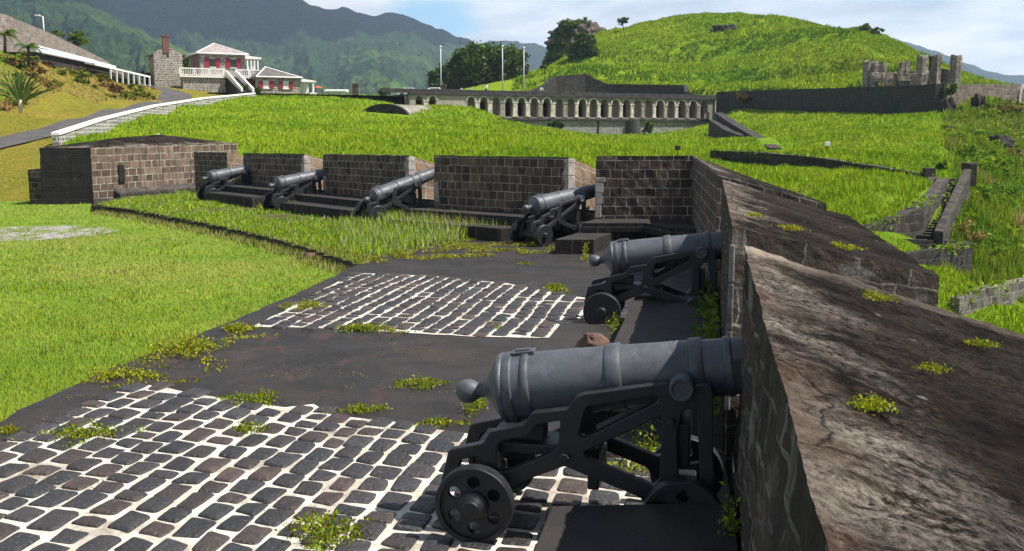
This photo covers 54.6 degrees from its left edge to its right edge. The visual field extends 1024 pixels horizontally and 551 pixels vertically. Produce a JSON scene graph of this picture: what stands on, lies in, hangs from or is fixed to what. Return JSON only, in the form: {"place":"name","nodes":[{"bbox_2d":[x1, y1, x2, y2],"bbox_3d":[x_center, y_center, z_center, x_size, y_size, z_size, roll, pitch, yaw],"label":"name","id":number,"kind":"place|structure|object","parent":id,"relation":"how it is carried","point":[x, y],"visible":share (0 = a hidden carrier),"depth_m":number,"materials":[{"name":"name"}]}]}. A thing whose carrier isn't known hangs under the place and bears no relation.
{"place":"outdoors","nodes":[
{"label":"outdoors","id":0,"kind":"place"},
{"bbox_2d":[0,84,191,147],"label":"road","id":1,"kind":"structure","parent":0,"point":[167,95],"depth_m":78.52,"materials":[{"name":"asphalt"}]},
{"bbox_2d":[0,0,247,84],"bbox_3d":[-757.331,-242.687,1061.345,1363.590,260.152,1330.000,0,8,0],"label":"mountain","id":2,"kind":"structure","parent":0,"point":[118,43],"depth_m":1030.70,"materials":[{"name":"plant"}]},
{"bbox_2d":[0,200,337,421],"bbox_3d":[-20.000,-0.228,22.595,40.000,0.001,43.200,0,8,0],"label":"lawn","id":3,"kind":"structure","parent":0,"point":[69,209],"depth_m":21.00,"materials":[{"name":"plant"}]},
{"bbox_2d":[28,169,42,203],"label":"garden wall","id":4,"kind":"structure","parent":3,"relation":"on","point":[35,186],"depth_m":42.09,"materials":[{"name":"stone"}]},
{"bbox_2d":[0,226,118,240],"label":"bare rock","id":5,"kind":"object","parent":3,"relation":"on","point":[18,237],"visible":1,"depth_m":30.08,"materials":[{"name":"stone"}]},
{"bbox_2d":[84,205,368,274],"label":"kerb grass","id":6,"kind":"structure","parent":3,"relation":"on","point":[325,263],"depth_m":27.16,"materials":[{"name":"plant"}]},
{"bbox_2d":[208,92,392,98],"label":"parade ground","id":7,"kind":"structure","parent":0,"point":[307,94],"depth_m":134.09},
{"bbox_2d":[177,43,260,92],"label":"villa","id":8,"kind":"object","parent":7,"relation":"on","point":[214,67],"visible":0.9,"depth_m":137.65,"materials":[{"name":"paint"}]},
{"bbox_2d":[83,0,538,95],"bbox_3d":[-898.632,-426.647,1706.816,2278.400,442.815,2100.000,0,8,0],"label":"mountain","id":9,"kind":"structure","parent":0,"point":[342,48],"depth_m":1735.64,"materials":[{"name":"plant"}]},
{"bbox_2d":[0,198,730,502],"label":"pavement","id":10,"kind":"structure","parent":0,"point":[450,359],"depth_m":12.21,"materials":[{"name":"asphalt"}]},
{"bbox_2d":[70,366,203,388],"bbox_3d":[-4.268,1.118,11.144,1.445,0.162,0.846,4,9,23],"label":"weed creeper","id":11,"kind":"object","parent":10,"relation":"on","point":[120,373],"visible":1,"depth_m":11.24,"materials":[{"name":"green plant"}]},
{"bbox_2d":[88,331,277,381],"bbox_3d":[-4.055,0.908,12.438,1.455,0.220,2.860,1,8,4],"label":"weed creeper","id":12,"kind":"object","parent":10,"relation":"on","point":[185,350],"visible":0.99,"depth_m":12.57,"materials":[{"name":"green plant"}]},
{"bbox_2d":[194,152,242,191],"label":"merlon","id":13,"kind":"object","parent":10,"relation":"on","point":[205,163],"visible":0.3,"depth_m":41.99,"materials":[{"name":"stone"}]},
{"bbox_2d":[221,320,262,335],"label":"weed creeper","id":14,"kind":"object","parent":10,"relation":"on","point":[240,328],"visible":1,"depth_m":13.95,"materials":[{"name":"green plant"}]},
{"bbox_2d":[203,191,293,207],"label":"firing step","id":15,"kind":"object","parent":10,"relation":"on","point":[247,200],"visible":0.36,"depth_m":36.09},
{"bbox_2d":[221,184,303,194],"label":"firing step","id":16,"kind":"object","parent":15,"relation":"on","point":[254,189],"visible":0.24,"depth_m":37.09,"materials":[{"name":"stone"}]},
{"bbox_2d":[216,386,283,406],"bbox_3d":[-2.740,1.225,10.329,0.826,0.169,0.674,0,8,0],"label":"weed creeper","id":17,"kind":"object","parent":10,"relation":"on","point":[260,397],"visible":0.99,"depth_m":10.28,"materials":[{"name":"green plant"}]},
{"bbox_2d":[243,153,323,189],"bbox_3d":[-8.327,-1.006,38.742,2.056,7.533,5.115,-7,11,-39],"label":"merlon","id":18,"kind":"object","parent":10,"relation":"on","point":[266,169],"visible":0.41,"depth_m":37.44,"materials":[{"name":"stone"}]},
{"bbox_2d":[95,188,534,263],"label":"terrace turf","id":19,"kind":"structure","parent":10,"relation":"on","point":[272,216],"depth_m":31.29,"materials":[{"name":"plant"}]},
{"bbox_2d":[197,164,250,199],"bbox_3d":[-10.746,-3.750,39.059,3.043,1.572,1.214,-6,10,-38],"label":"cannon","id":20,"kind":"object","parent":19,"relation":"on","point":[218,179],"visible":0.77,"depth_m":38.51,"materials":[{"name":"black paint"}]},
{"bbox_2d":[262,169,322,210],"bbox_3d":[-7.062,-3.068,34.496,3.043,1.572,1.214,-6,10,-38],"label":"cannon","id":21,"kind":"object","parent":19,"relation":"on","point":[283,184],"visible":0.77,"depth_m":33.94,"materials":[{"name":"black paint"}]},
{"bbox_2d":[353,167,433,221],"bbox_3d":[-3.151,-2.501,29.647,3.016,1.740,1.214,-6,10,-36],"label":"cannon","id":22,"kind":"object","parent":19,"relation":"on","point":[404,188],"visible":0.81,"depth_m":29.22,"materials":[{"name":"black paint"}]},
{"bbox_2d":[0,381,650,550],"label":"cobblestone paving","id":23,"kind":"structure","parent":10,"relation":"on","point":[421,466],"depth_m":7.89,"materials":[{"name":"stone"}]},
{"bbox_2d":[25,417,151,448],"bbox_3d":[-3.886,1.396,9.034,1.075,0.203,0.694,0,8,0],"label":"weed creeper","id":24,"kind":"object","parent":23,"relation":"on","point":[74,430],"visible":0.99,"depth_m":9.06,"materials":[{"name":"green plant"}]},
{"bbox_2d":[226,418,271,433],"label":"weed creeper","id":25,"kind":"object","parent":23,"relation":"on","point":[246,427],"visible":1,"depth_m":9.23,"materials":[{"name":"green plant"}]},
{"bbox_2d":[274,506,372,550],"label":"weed creeper","id":26,"kind":"object","parent":23,"relation":"on","point":[320,519],"visible":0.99,"depth_m":6.81,"materials":[{"name":"green plant"}]},
{"bbox_2d":[435,336,742,542],"bbox_3d":[1.070,1.019,6.864,3.045,1.540,1.214,2,8,11],"label":"cannon","id":27,"kind":"object","parent":23,"relation":"on","point":[579,394],"visible":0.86,"depth_m":6.69,"materials":[{"name":"black paint"}]},
{"bbox_2d":[281,201,394,218],"bbox_3d":[-5.608,-2.034,32.060,1.848,0.500,5.221,-7,11,-39],"label":"firing step","id":28,"kind":"object","parent":10,"relation":"on","point":[309,208],"visible":0.36,"depth_m":31.35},
{"bbox_2d":[296,193,400,208],"bbox_3d":[-5.306,-2.428,32.260,1.137,0.218,5.227,-7,11,-39],"label":"firing step","id":29,"kind":"object","parent":28,"relation":"on","point":[338,199],"visible":0.53,"depth_m":32.29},
{"bbox_2d":[0,273,688,546],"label":"joint moss","id":30,"kind":"object","parent":10,"relation":"on","point":[285,390],"visible":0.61,"depth_m":10.69,"materials":[{"name":"green plant"}]},
{"bbox_2d":[315,402,392,414],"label":"weed creeper","id":31,"kind":"object","parent":10,"relation":"on","point":[359,408],"visible":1,"depth_m":9.91,"materials":[{"name":"green plant"}]},
{"bbox_2d":[331,320,415,333],"bbox_3d":[-1.951,0.696,13.982,1.264,0.193,0.544,1,8,8],"label":"weed creeper","id":32,"kind":"object","parent":10,"relation":"on","point":[358,326],"visible":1,"depth_m":13.94,"materials":[{"name":"green plant"}]},
{"bbox_2d":[323,154,434,199],"bbox_3d":[-4.095,-0.304,33.585,2.059,7.603,5.364,-7,11,-39],"label":"merlon","id":33,"kind":"object","parent":10,"relation":"on","point":[361,175],"visible":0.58,"depth_m":32.40,"materials":[{"name":"stone"}]},
{"bbox_2d":[389,375,452,388],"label":"weed creeper","id":34,"kind":"object","parent":10,"relation":"on","point":[423,380],"visible":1,"depth_m":10.94,"materials":[{"name":"green plant"}]},
{"bbox_2d":[135,194,722,415],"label":"wall foot weeds","id":35,"kind":"object","parent":10,"relation":"on","point":[706,328],"depth_m":11.96,"materials":[{"name":"green plant"}]},
{"bbox_2d":[315,237,554,262],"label":"mossy weeds","id":36,"kind":"object","parent":10,"relation":"on","point":[469,245],"visible":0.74,"depth_m":23.28,"materials":[{"name":"green plant"}]},
{"bbox_2d":[411,414,470,428],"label":"weed creeper","id":37,"kind":"object","parent":10,"relation":"on","point":[441,421],"visible":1,"depth_m":9.44,"materials":[{"name":"green plant"}]},
{"bbox_2d":[253,272,630,337],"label":"cobblestone paving","id":38,"kind":"structure","parent":10,"relation":"on","point":[554,315],"depth_m":15.79,"materials":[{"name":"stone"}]},
{"bbox_2d":[275,298,330,310],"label":"weed creeper","id":39,"kind":"object","parent":38,"relation":"on","point":[301,305],"visible":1,"depth_m":15.85,"materials":[{"name":"green plant"}]},
{"bbox_2d":[393,219,554,241],"bbox_3d":[-1.020,-1.275,27.204,4.786,0.370,1.830,7,10,39],"label":"firing step","id":40,"kind":"object","parent":10,"relation":"on","point":[495,232],"visible":0.22,"depth_m":25.84,"materials":[{"name":"stone"}]},
{"bbox_2d":[405,207,565,226],"bbox_3d":[-0.832,-1.632,27.506,4.956,0.248,1.125,7,10,39],"label":"firing step","id":41,"kind":"object","parent":40,"relation":"on","point":[507,218],"visible":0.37,"depth_m":27.20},
{"bbox_2d":[459,397,488,417],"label":"weed creeper","id":42,"kind":"object","parent":10,"relation":"on","point":[469,408],"visible":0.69,"depth_m":9.90,"materials":[{"name":"green plant"}]},
{"bbox_2d":[434,155,595,235],"bbox_3d":[0.234,0.339,28.945,4.953,7.642,2.038,7,10,39],"label":"merlon","id":43,"kind":"object","parent":10,"relation":"on","point":[503,183],"visible":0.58,"depth_m":27.67,"materials":[{"name":"stone"}]},
{"bbox_2d":[509,184,594,245],"bbox_3d":[1.438,-1.647,25.522,3.045,1.537,1.214,-7,11,-39],"label":"cannon","id":44,"kind":"object","parent":10,"relation":"on","point":[541,208],"visible":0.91,"depth_m":24.98,"materials":[{"name":"black paint"}]},
{"bbox_2d":[538,281,570,293],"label":"weed creeper","id":45,"kind":"object","parent":10,"relation":"on","point":[555,287],"visible":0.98,"depth_m":17.53,"materials":[{"name":"green plant"}]},
{"bbox_2d":[538,319,623,350],"bbox_3d":[0.921,0.886,12.960,1.202,0.120,2.970,1,8,6],"label":"firing step","id":46,"kind":"object","parent":10,"relation":"on","point":[567,333],"visible":0.26,"depth_m":13.37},
{"bbox_2d":[577,333,610,347],"bbox_3d":[1.037,0.847,12.466,0.372,0.259,0.316,-4,9,-26],"label":"rock","id":47,"kind":"object","parent":46,"relation":"on","point":[592,339],"visible":0.83,"depth_m":12.39,"materials":[{"name":"stone"}]},
{"bbox_2d":[555,232,661,253],"bbox_3d":[2.177,-0.866,24.343,1.658,0.370,3.868,8,11,43],"label":"firing step","id":48,"kind":"object","parent":10,"relation":"on","point":[574,243],"visible":0.52,"depth_m":23.13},
{"bbox_2d":[581,219,694,236],"bbox_3d":[3.035,-1.152,24.141,2.680,0.248,2.630,1,8,7],"label":"firing step","id":49,"kind":"object","parent":48,"relation":"on","point":[663,227],"visible":0.87,"depth_m":24.23,"materials":[{"name":"stone"}]},
{"bbox_2d":[607,423,658,476],"bbox_3d":[1.069,1.405,8.358,0.618,0.394,0.875,0,8,0],"label":"weed creeper","id":50,"kind":"object","parent":10,"relation":"on","point":[651,447],"visible":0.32,"depth_m":8.29,"materials":[{"name":"green plant"}]},
{"bbox_2d":[534,453,740,550],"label":"firing step","id":51,"kind":"object","parent":10,"relation":"on","point":[665,527],"visible":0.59,"depth_m":5.97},
{"bbox_2d":[712,481,740,535],"bbox_3d":[1.294,1.414,5.921,0.190,0.389,0.336,0,8,0],"label":"weed creeper","id":52,"kind":"object","parent":51,"relation":"on","point":[729,518],"visible":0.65,"depth_m":5.91,"materials":[{"name":"green plant"}]},
{"bbox_2d":[583,230,721,323],"bbox_3d":[2.590,-0.029,14.189,3.045,1.537,1.214,1,8,10],"label":"cannon","id":53,"kind":"object","parent":10,"relation":"on","point":[623,260],"visible":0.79,"depth_m":13.99,"materials":[{"name":"black paint"}]},
{"bbox_2d":[614,294,724,452],"bbox_3d":[1.858,0.894,11.775,1.201,0.440,6.304,2,8,11],"label":"firing step","id":54,"kind":"object","parent":10,"relation":"on","point":[649,319],"visible":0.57,"depth_m":12.18,"materials":[{"name":"concrete"}]},
{"bbox_2d":[595,155,825,292],"bbox_3d":[4.089,1.017,22.196,3.936,7.209,10.915,0,8,0],"label":"merlon","id":55,"kind":"object","parent":10,"relation":"on","point":[659,187],"visible":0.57,"depth_m":25.12,"materials":[{"name":"stone"}]},
{"bbox_2d":[719,180,939,502],"bbox_3d":[3.394,2.805,11.972,1.858,7.560,7.296,2,8,11],"label":"merlon","id":56,"kind":"object","parent":10,"relation":"on","point":[881,264],"visible":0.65,"depth_m":8.74,"materials":[{"name":"stone"}]},
{"bbox_2d":[734,245,1023,550],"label":"merlon","id":57,"kind":"object","parent":10,"relation":"on","point":[936,463],"visible":0.95,"depth_m":3.18,"materials":[{"name":"stone"}]},
{"bbox_2d":[846,392,901,414],"bbox_3d":[1.058,0.369,2.934,0.155,0.051,0.179,-4,9,-26],"label":"weed creeper","id":58,"kind":"object","parent":57,"relation":"on","point":[869,404],"visible":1,"depth_m":2.91,"materials":[{"name":"green plant"}]},
{"bbox_2d":[860,289,899,302],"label":"weed creeper","id":59,"kind":"object","parent":57,"relation":"on","point":[875,296],"visible":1,"depth_m":5.58,"materials":[{"name":"green plant"}]},
{"bbox_2d":[912,359,954,373],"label":"weed creeper","id":60,"kind":"object","parent":57,"relation":"on","point":[927,366],"visible":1,"depth_m":3.79,"materials":[{"name":"green plant"}]},
{"bbox_2d":[961,336,1003,348],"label":"weed creeper","id":61,"kind":"object","parent":57,"relation":"on","point":[981,342],"visible":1,"depth_m":4.79,"materials":[{"name":"green plant"}]},
{"bbox_2d":[0,54,1023,333],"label":"hillside","id":62,"kind":"structure","parent":0,"point":[52,98],"depth_m":77.75,"materials":[{"name":"plant"}]},
{"bbox_2d":[0,29,23,52],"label":"palm tree","id":63,"kind":"object","parent":62,"relation":"on","point":[9,33],"visible":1,"depth_m":91.84,"materials":[{"name":"green plant"}]},
{"bbox_2d":[13,43,43,65],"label":"palm tree","id":64,"kind":"object","parent":62,"relation":"on","point":[29,46],"visible":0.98,"depth_m":93.86,"materials":[{"name":"green plant"}]},
{"bbox_2d":[0,68,58,112],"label":"travellers palm","id":65,"kind":"object","parent":62,"relation":"on","point":[18,84],"visible":0.98,"depth_m":82.56,"materials":[{"name":"green plant"}]},
{"bbox_2d":[0,13,120,73],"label":"rampart wall","id":66,"kind":"structure","parent":62,"relation":"on","point":[28,33],"depth_m":125.92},
{"bbox_2d":[51,29,91,45],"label":"bush","id":67,"kind":"object","parent":62,"relation":"on","point":[76,38],"visible":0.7,"depth_m":144.21,"materials":[{"name":"green plant"}]},
{"bbox_2d":[2,42,150,85],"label":"long shed","id":68,"kind":"structure","parent":62,"relation":"on","point":[94,66],"depth_m":111.79,"materials":[{"name":"paint"}]},
{"bbox_2d":[0,51,161,110],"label":"bank scrub","id":69,"kind":"object","parent":62,"relation":"on","point":[46,79],"visible":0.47,"depth_m":101.12,"materials":[{"name":"green plant"}]},
{"bbox_2d":[0,86,228,200],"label":"mown grass","id":70,"kind":"structure","parent":62,"relation":"on","point":[23,166],"depth_m":73.60,"materials":[{"name":"plant"}]},
{"bbox_2d":[39,133,237,204],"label":"corner traverse","id":71,"kind":"object","parent":62,"relation":"on","point":[91,171],"visible":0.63,"depth_m":43.77,"materials":[{"name":"stone"}]},
{"bbox_2d":[51,93,255,145],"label":"roadside wall","id":72,"kind":"structure","parent":62,"relation":"on","point":[98,125],"depth_m":80.75,"materials":[{"name":"white paint"}]},
{"bbox_2d":[145,35,184,88],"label":"stone kitchen","id":73,"kind":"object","parent":62,"relation":"on","point":[165,61],"visible":0.95,"depth_m":135.70,"materials":[{"name":"grey"}]},
{"bbox_2d":[250,66,316,93],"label":"annex","id":74,"kind":"object","parent":62,"relation":"on","point":[269,80],"visible":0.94,"depth_m":137.84,"materials":[{"name":"grey"}]},
{"bbox_2d":[363,104,430,114],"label":"vaulted magazine","id":75,"kind":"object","parent":62,"relation":"on","point":[399,109],"visible":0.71,"depth_m":104.55,"materials":[{"name":"black stone"}]},
{"bbox_2d":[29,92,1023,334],"bbox_3d":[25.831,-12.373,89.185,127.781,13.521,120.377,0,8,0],"label":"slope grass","id":76,"kind":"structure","parent":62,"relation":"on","point":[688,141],"depth_m":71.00,"materials":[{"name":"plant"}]},
{"bbox_2d":[380,88,715,134],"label":"arcaded barracks","id":77,"kind":"structure","parent":62,"relation":"on","point":[610,113],"depth_m":147.45,"materials":[{"name":"stone"}]},
{"bbox_2d":[529,74,689,94],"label":"revetment wall","id":78,"kind":"structure","parent":62,"relation":"on","point":[577,83],"depth_m":169.71,"materials":[{"name":"stone"}]},
{"bbox_2d":[708,119,745,136],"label":"ruined wall","id":79,"kind":"structure","parent":62,"relation":"on","point":[717,128],"depth_m":104.93,"materials":[{"name":"stone"}]},
{"bbox_2d":[714,112,780,150],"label":"ruined wall","id":80,"kind":"structure","parent":62,"relation":"on","point":[726,120],"depth_m":99.91,"materials":[{"name":"stone"}]},
{"bbox_2d":[710,150,922,178],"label":"terrace wall","id":81,"kind":"structure","parent":62,"relation":"on","point":[768,158],"depth_m":55.04,"materials":[{"name":"stone"}]},
{"bbox_2d":[713,148,933,175],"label":"overgrowth","id":82,"kind":"object","parent":81,"relation":"on","point":[852,160],"visible":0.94,"depth_m":53.47,"materials":[{"name":"green plant"}]},
{"bbox_2d":[716,84,943,114],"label":"curtain wall","id":83,"kind":"structure","parent":62,"relation":"on","point":[926,98],"depth_m":121.62,"materials":[{"name":"stone"}]},
{"bbox_2d":[863,178,948,238],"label":"terrace wall","id":84,"kind":"structure","parent":62,"relation":"on","point":[914,222],"depth_m":38.67,"materials":[{"name":"stone"}]},
{"bbox_2d":[861,188,947,229],"bbox_3d":[15.589,-2.467,39.022,7.516,1.612,1.600,-8,11,-43],"label":"overgrowth","id":85,"kind":"object","parent":84,"relation":"on","point":[919,202],"visible":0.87,"depth_m":38.70,"materials":[{"name":"green plant"}]},
{"bbox_2d":[862,54,961,86],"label":"ruined building","id":86,"kind":"structure","parent":62,"relation":"on","point":[875,73],"depth_m":115.32,"materials":[{"name":"stone"}]},
{"bbox_2d":[906,239,957,248],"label":"ruined wall","id":87,"kind":"structure","parent":62,"relation":"on","point":[920,243],"depth_m":38.11,"materials":[{"name":"stone"}]},
{"bbox_2d":[905,241,972,272],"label":"ruined wall","id":88,"kind":"structure","parent":62,"relation":"on","point":[928,256],"depth_m":36.98,"materials":[{"name":"stone"}]},
{"bbox_2d":[929,240,980,261],"bbox_3d":[15.746,-0.844,36.589,4.240,0.704,1.321,-6,10,-35],"label":"overgrowth","id":89,"kind":"object","parent":88,"relation":"on","point":[941,246],"visible":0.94,"depth_m":37.06,"materials":[{"name":"green plant"}]},
{"bbox_2d":[916,162,977,246],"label":"stone staircase","id":90,"kind":"structure","parent":62,"relation":"on","point":[940,232],"depth_m":42.77,"materials":[{"name":"stone"}]},
{"bbox_2d":[936,96,958,113],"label":"rock","id":91,"kind":"object","parent":62,"relation":"on","point":[946,103],"visible":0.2,"depth_m":94.19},
{"bbox_2d":[916,91,1023,300],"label":"ravine scrub","id":92,"kind":"object","parent":62,"relation":"on","point":[1011,215],"visible":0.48,"depth_m":49.68,"materials":[{"name":"green plant"}]},
{"bbox_2d":[951,217,990,240],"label":"shrub","id":93,"kind":"object","parent":62,"relation":"on","point":[966,229],"visible":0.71,"depth_m":40.38,"materials":[{"name":"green plant"}]},
{"bbox_2d":[955,143,987,156],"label":"shrub","id":94,"kind":"object","parent":62,"relation":"on","point":[973,147],"visible":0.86,"depth_m":67.41,"materials":[{"name":"green plant"}]},
{"bbox_2d":[971,93,985,109],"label":"rock","id":95,"kind":"object","parent":62,"relation":"on","point":[978,100],"visible":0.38,"depth_m":98.10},
{"bbox_2d":[943,84,1023,104],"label":"curtain wall","id":96,"kind":"structure","parent":62,"relation":"on","point":[1002,91],"depth_m":107.70,"materials":[{"name":"stone"}]},
{"bbox_2d":[965,105,1001,119],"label":"shrub","id":97,"kind":"object","parent":62,"relation":"on","point":[990,111],"visible":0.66,"depth_m":94.12,"materials":[{"name":"green plant"}]},
{"bbox_2d":[966,152,1005,164],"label":"shrub","id":98,"kind":"object","parent":62,"relation":"on","point":[997,161],"visible":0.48,"depth_m":63.12,"materials":[{"name":"green plant"}]},
{"bbox_2d":[949,278,1023,314],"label":"retaining wall","id":99,"kind":"structure","parent":62,"relation":"on","point":[988,296],"depth_m":34.96,"materials":[{"name":"stone"}]},
{"bbox_2d":[947,274,1023,305],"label":"overgrowth","id":100,"kind":"object","parent":99,"relation":"on","point":[966,292],"visible":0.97,"depth_m":34.82,"materials":[{"name":"green plant"}]},
{"bbox_2d":[973,238,1011,255],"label":"shrub","id":101,"kind":"object","parent":62,"relation":"on","point":[993,244],"visible":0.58,"depth_m":40.48,"materials":[{"name":"green plant"}]},
{"bbox_2d":[987,134,1015,147],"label":"rock","id":102,"kind":"object","parent":62,"relation":"on","point":[1009,141],"visible":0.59,"depth_m":82.76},
{"bbox_2d":[995,98,1023,112],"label":"shrub","id":103,"kind":"object","parent":62,"relation":"on","point":[1019,107],"visible":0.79,"depth_m":97.31,"materials":[{"name":"green plant"}]},
{"bbox_2d":[482,40,547,66],"bbox_3d":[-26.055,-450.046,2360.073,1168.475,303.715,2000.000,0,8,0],"label":"mountain","id":104,"kind":"structure","parent":0,"point":[536,51],"depth_m":2746.47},
{"bbox_2d":[304,0,1023,74],"label":"sky","id":105,"kind":"structure","parent":0,"point":[988,35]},
{"bbox_2d":[457,11,1017,116],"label":"citadel hill","id":106,"kind":"structure","parent":0,"point":[508,85],"depth_m":192.58,"materials":[{"name":"plant"}]},
{"bbox_2d":[426,39,530,89],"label":"spreading tree","id":107,"kind":"object","parent":106,"relation":"on","point":[471,64],"visible":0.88,"depth_m":194.49,"materials":[{"name":"green plant"}]},
{"bbox_2d":[542,17,586,63],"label":"climbing thicket","id":108,"kind":"object","parent":106,"relation":"on","point":[564,32],"visible":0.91,"depth_m":229.83,"materials":[{"name":"green plant"}]},
{"bbox_2d":[544,18,606,48],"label":"rock outcrop","id":109,"kind":"object","parent":106,"relation":"on","point":[589,27],"visible":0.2,"depth_m":243.74,"materials":[{"name":"stone"}]},
{"bbox_2d":[565,32,599,59],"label":"round tree","id":110,"kind":"object","parent":106,"relation":"on","point":[582,44],"visible":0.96,"depth_m":208.29,"materials":[{"name":"green plant"}]},
{"bbox_2d":[894,38,1023,84],"bbox_3d":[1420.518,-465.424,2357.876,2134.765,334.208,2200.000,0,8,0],"label":"mountain","id":111,"kind":"structure","parent":0,"point":[980,72],"depth_m":2803.90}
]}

